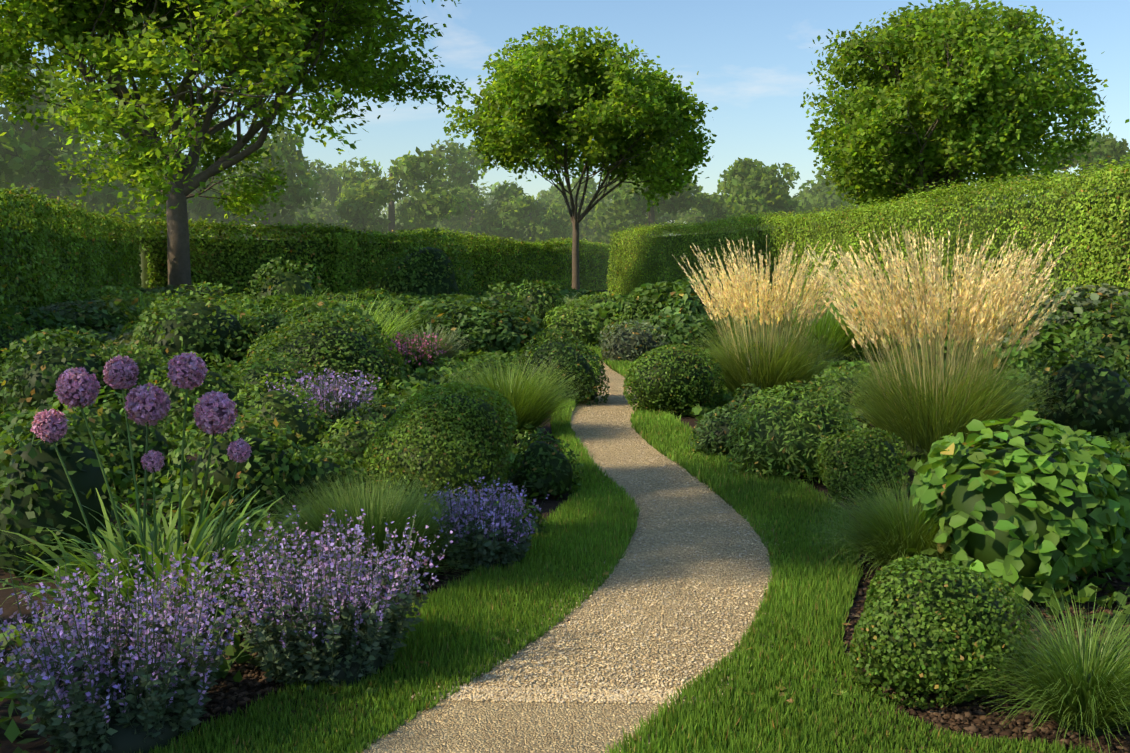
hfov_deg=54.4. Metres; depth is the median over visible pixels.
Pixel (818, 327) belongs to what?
shrub
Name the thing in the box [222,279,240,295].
shrub
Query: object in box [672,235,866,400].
grass
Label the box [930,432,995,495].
leaf
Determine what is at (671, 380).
box ball
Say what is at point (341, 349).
shrub
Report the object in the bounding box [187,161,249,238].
tree
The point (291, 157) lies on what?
tree
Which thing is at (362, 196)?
tree
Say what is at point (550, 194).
tree
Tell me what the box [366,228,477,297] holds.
shrub
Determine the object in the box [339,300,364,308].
shrub
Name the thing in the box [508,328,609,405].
shrub
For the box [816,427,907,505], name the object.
box ball
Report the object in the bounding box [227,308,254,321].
shrub
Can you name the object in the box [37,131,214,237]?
tree
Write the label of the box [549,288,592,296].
shrub
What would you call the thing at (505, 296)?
shrub
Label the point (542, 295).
shrub
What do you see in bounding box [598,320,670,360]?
shrub
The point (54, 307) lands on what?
shrub
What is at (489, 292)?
shrub
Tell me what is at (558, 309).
grass
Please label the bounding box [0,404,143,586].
shrub
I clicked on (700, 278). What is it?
shrub
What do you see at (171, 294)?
shrub
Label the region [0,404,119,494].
shrub
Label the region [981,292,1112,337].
shrub
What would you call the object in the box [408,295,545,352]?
shrub
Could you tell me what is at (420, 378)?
ground cover plants
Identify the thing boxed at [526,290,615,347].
ground
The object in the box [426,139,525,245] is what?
tree
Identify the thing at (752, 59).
sky
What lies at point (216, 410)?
allium heads
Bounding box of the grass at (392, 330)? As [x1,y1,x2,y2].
[270,290,438,350]
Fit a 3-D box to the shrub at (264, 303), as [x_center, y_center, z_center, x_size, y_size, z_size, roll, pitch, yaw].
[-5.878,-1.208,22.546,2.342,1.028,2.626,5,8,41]
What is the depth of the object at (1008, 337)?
14.74 m
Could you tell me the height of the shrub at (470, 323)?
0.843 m
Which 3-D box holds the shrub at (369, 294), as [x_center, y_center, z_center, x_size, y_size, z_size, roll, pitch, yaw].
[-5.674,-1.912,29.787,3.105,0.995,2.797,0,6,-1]
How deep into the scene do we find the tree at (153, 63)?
32.42 m
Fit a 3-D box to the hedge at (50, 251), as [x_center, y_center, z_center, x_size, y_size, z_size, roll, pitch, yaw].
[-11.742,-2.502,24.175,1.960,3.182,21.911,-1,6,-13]
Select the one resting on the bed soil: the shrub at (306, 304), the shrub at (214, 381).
the shrub at (214, 381)
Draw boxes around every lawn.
[130,341,640,752]
[539,335,1102,752]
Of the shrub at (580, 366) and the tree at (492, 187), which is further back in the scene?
the tree at (492, 187)
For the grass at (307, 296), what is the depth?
25.84 m
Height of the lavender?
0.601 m
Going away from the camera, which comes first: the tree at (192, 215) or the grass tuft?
the grass tuft
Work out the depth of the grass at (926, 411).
8.32 m
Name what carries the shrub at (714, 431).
on the bed soil
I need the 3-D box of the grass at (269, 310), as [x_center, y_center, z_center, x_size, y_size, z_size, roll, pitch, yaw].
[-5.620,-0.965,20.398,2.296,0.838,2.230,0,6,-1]
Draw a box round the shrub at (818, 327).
[758,287,880,366]
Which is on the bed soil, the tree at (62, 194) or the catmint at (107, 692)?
the catmint at (107, 692)
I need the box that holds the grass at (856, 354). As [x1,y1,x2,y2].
[805,300,902,361]
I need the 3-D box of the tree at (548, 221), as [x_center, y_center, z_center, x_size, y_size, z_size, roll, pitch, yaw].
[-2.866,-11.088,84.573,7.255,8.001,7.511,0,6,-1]
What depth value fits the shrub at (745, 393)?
10.75 m
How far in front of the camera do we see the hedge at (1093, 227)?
24.56 m
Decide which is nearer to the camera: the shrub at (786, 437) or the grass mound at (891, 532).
the grass mound at (891, 532)
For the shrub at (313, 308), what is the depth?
14.38 m
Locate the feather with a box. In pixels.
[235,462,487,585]
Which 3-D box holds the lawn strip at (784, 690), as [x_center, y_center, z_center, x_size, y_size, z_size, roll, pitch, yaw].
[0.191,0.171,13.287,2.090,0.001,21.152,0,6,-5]
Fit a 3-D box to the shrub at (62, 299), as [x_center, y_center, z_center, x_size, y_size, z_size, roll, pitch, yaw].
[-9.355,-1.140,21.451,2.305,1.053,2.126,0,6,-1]
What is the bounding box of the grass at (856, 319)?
[812,295,949,353]
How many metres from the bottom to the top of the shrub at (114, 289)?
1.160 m
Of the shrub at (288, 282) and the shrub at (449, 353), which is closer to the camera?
the shrub at (449, 353)
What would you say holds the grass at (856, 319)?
on the bed soil
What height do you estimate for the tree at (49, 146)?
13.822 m
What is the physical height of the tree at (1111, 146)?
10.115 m
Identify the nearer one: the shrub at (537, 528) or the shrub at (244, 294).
the shrub at (537, 528)
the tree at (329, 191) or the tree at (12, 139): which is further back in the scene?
the tree at (329, 191)
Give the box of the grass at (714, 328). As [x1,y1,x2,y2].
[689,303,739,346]
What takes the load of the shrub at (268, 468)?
on the bed soil
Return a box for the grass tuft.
[935,582,1129,752]
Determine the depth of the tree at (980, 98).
41.14 m
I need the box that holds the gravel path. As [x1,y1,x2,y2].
[356,361,777,752]
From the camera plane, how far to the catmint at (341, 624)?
3.97 m
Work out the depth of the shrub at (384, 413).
8.96 m
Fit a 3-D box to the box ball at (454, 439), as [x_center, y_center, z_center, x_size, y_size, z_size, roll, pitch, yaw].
[-0.793,0.437,6.929,0.989,0.761,1.088,0,6,-1]
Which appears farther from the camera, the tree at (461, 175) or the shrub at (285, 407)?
the tree at (461, 175)
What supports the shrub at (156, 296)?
on the ground at (593, 290)
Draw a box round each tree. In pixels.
[0,0,470,287]
[0,52,53,188]
[0,56,166,236]
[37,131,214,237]
[182,116,329,240]
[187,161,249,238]
[279,159,382,228]
[334,146,466,243]
[336,203,396,224]
[395,196,465,242]
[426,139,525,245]
[443,25,717,290]
[466,182,520,240]
[481,180,572,247]
[523,183,593,237]
[552,174,634,249]
[588,164,703,244]
[597,189,672,236]
[646,193,750,234]
[695,157,808,231]
[777,168,855,228]
[800,0,1128,215]
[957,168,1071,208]
[1035,132,1129,200]
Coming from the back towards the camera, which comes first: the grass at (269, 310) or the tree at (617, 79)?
the tree at (617, 79)
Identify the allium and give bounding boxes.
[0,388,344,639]
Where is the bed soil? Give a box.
[0,355,1129,752]
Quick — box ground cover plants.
[0,344,1129,752]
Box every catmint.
[0,541,252,752]
[207,505,452,689]
[424,475,547,571]
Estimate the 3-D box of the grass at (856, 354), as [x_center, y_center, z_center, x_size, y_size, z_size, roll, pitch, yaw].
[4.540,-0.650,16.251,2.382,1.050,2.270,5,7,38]
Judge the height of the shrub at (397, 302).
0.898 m
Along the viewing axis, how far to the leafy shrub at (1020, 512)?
4.98 m
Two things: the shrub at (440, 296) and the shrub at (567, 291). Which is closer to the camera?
the shrub at (440, 296)
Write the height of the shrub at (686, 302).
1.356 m
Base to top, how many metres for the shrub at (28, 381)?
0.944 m
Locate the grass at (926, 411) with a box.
[805,219,1073,461]
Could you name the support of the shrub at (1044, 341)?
on the bed soil
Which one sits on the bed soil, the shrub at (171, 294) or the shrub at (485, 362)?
the shrub at (485, 362)
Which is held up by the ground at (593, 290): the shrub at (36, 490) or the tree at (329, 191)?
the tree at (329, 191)
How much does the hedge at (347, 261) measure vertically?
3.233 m
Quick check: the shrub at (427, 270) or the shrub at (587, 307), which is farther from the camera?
the shrub at (427, 270)
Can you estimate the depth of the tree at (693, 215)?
92.22 m
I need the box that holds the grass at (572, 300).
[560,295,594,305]
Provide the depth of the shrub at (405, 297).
28.76 m
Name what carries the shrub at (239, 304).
on the ground at (593, 290)
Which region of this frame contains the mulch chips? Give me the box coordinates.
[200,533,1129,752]
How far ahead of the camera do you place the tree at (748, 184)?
81.73 m
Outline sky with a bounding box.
[0,0,1129,235]
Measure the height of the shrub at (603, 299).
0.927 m
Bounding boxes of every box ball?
[362,382,517,518]
[623,343,724,416]
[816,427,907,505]
[848,554,1031,709]
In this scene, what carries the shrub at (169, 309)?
on the ground at (593, 290)
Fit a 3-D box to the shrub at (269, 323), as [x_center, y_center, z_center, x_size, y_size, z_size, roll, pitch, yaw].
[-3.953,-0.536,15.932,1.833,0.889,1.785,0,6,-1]
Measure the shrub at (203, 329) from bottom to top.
1.319 m
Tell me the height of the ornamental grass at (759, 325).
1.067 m
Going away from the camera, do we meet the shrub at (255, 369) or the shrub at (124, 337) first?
the shrub at (255, 369)
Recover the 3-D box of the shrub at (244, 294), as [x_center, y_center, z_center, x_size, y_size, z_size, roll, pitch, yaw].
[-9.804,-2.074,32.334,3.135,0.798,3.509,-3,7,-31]
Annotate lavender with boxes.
[260,367,380,433]
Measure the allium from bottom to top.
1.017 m
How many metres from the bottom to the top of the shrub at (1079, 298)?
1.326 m
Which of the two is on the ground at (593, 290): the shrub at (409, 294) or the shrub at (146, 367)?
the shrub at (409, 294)
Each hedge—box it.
[0,181,141,306]
[125,216,615,296]
[606,152,1129,310]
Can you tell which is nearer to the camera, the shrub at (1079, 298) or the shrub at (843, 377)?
the shrub at (843, 377)
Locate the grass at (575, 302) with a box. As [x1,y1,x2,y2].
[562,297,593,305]
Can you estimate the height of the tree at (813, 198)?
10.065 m
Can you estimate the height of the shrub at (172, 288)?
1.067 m
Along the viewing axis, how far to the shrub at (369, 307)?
23.85 m
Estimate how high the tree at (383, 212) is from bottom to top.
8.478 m
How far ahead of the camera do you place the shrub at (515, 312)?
24.27 m
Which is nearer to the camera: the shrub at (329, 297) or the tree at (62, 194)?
the shrub at (329, 297)
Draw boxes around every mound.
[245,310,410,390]
[425,351,607,439]
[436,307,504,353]
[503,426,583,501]
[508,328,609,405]
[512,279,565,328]
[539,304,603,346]
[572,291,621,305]
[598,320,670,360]
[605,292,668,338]
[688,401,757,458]
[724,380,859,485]
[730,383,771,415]
[795,465,974,579]
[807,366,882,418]
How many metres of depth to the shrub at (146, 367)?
11.04 m
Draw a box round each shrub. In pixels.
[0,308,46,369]
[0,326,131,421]
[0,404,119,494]
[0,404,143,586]
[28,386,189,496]
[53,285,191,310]
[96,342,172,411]
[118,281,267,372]
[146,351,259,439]
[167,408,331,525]
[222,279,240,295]
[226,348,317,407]
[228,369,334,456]
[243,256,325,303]
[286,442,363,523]
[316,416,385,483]
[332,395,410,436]
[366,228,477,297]
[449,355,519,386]
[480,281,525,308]
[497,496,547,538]
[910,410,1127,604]
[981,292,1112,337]
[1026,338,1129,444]
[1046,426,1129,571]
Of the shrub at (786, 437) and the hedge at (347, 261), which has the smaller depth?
the shrub at (786, 437)
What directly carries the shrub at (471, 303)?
on the ground at (593, 290)
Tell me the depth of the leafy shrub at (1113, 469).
5.54 m
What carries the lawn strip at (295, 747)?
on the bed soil
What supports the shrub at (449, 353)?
on the bed soil
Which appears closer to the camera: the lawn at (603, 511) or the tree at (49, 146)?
the lawn at (603, 511)
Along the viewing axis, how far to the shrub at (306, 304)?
22.22 m
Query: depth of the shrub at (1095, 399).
8.94 m
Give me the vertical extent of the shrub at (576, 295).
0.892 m
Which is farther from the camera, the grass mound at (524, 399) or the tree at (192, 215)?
the tree at (192, 215)
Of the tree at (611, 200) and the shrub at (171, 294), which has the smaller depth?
the shrub at (171, 294)
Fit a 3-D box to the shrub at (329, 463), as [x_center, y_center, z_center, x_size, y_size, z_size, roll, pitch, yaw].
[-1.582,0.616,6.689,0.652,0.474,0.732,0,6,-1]
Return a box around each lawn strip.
[175,472,608,752]
[657,440,1014,752]
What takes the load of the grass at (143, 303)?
on the ground at (593, 290)
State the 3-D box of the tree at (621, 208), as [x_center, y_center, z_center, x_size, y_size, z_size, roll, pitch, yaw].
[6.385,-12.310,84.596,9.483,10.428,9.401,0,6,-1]
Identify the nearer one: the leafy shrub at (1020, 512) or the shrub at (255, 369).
the leafy shrub at (1020, 512)
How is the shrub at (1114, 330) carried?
on the bed soil
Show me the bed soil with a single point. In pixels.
(550, 503)
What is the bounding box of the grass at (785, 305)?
[715,294,832,329]
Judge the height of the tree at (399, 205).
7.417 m
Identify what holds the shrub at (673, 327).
on the ground at (593, 290)
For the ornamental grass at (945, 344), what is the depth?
15.16 m
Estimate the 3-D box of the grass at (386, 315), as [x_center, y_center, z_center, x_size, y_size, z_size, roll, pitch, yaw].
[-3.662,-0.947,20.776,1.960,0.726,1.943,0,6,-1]
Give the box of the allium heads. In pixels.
[30,352,251,472]
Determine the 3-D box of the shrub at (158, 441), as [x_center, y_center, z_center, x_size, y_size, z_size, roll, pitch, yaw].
[-3.072,0.411,7.427,1.019,0.737,0.870,0,6,-1]
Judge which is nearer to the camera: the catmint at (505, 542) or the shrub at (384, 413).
the catmint at (505, 542)
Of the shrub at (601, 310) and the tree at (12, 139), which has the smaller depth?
the shrub at (601, 310)
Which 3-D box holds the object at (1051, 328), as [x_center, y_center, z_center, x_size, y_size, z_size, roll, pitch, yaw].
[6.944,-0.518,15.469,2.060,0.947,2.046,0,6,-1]
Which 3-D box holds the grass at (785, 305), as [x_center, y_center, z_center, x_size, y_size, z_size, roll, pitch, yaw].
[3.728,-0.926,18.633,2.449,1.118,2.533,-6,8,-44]
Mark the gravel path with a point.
(484, 726)
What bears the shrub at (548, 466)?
on the bed soil
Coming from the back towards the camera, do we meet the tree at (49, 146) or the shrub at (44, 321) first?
the tree at (49, 146)
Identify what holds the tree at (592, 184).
on the ground at (593, 290)
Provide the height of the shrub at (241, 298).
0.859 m

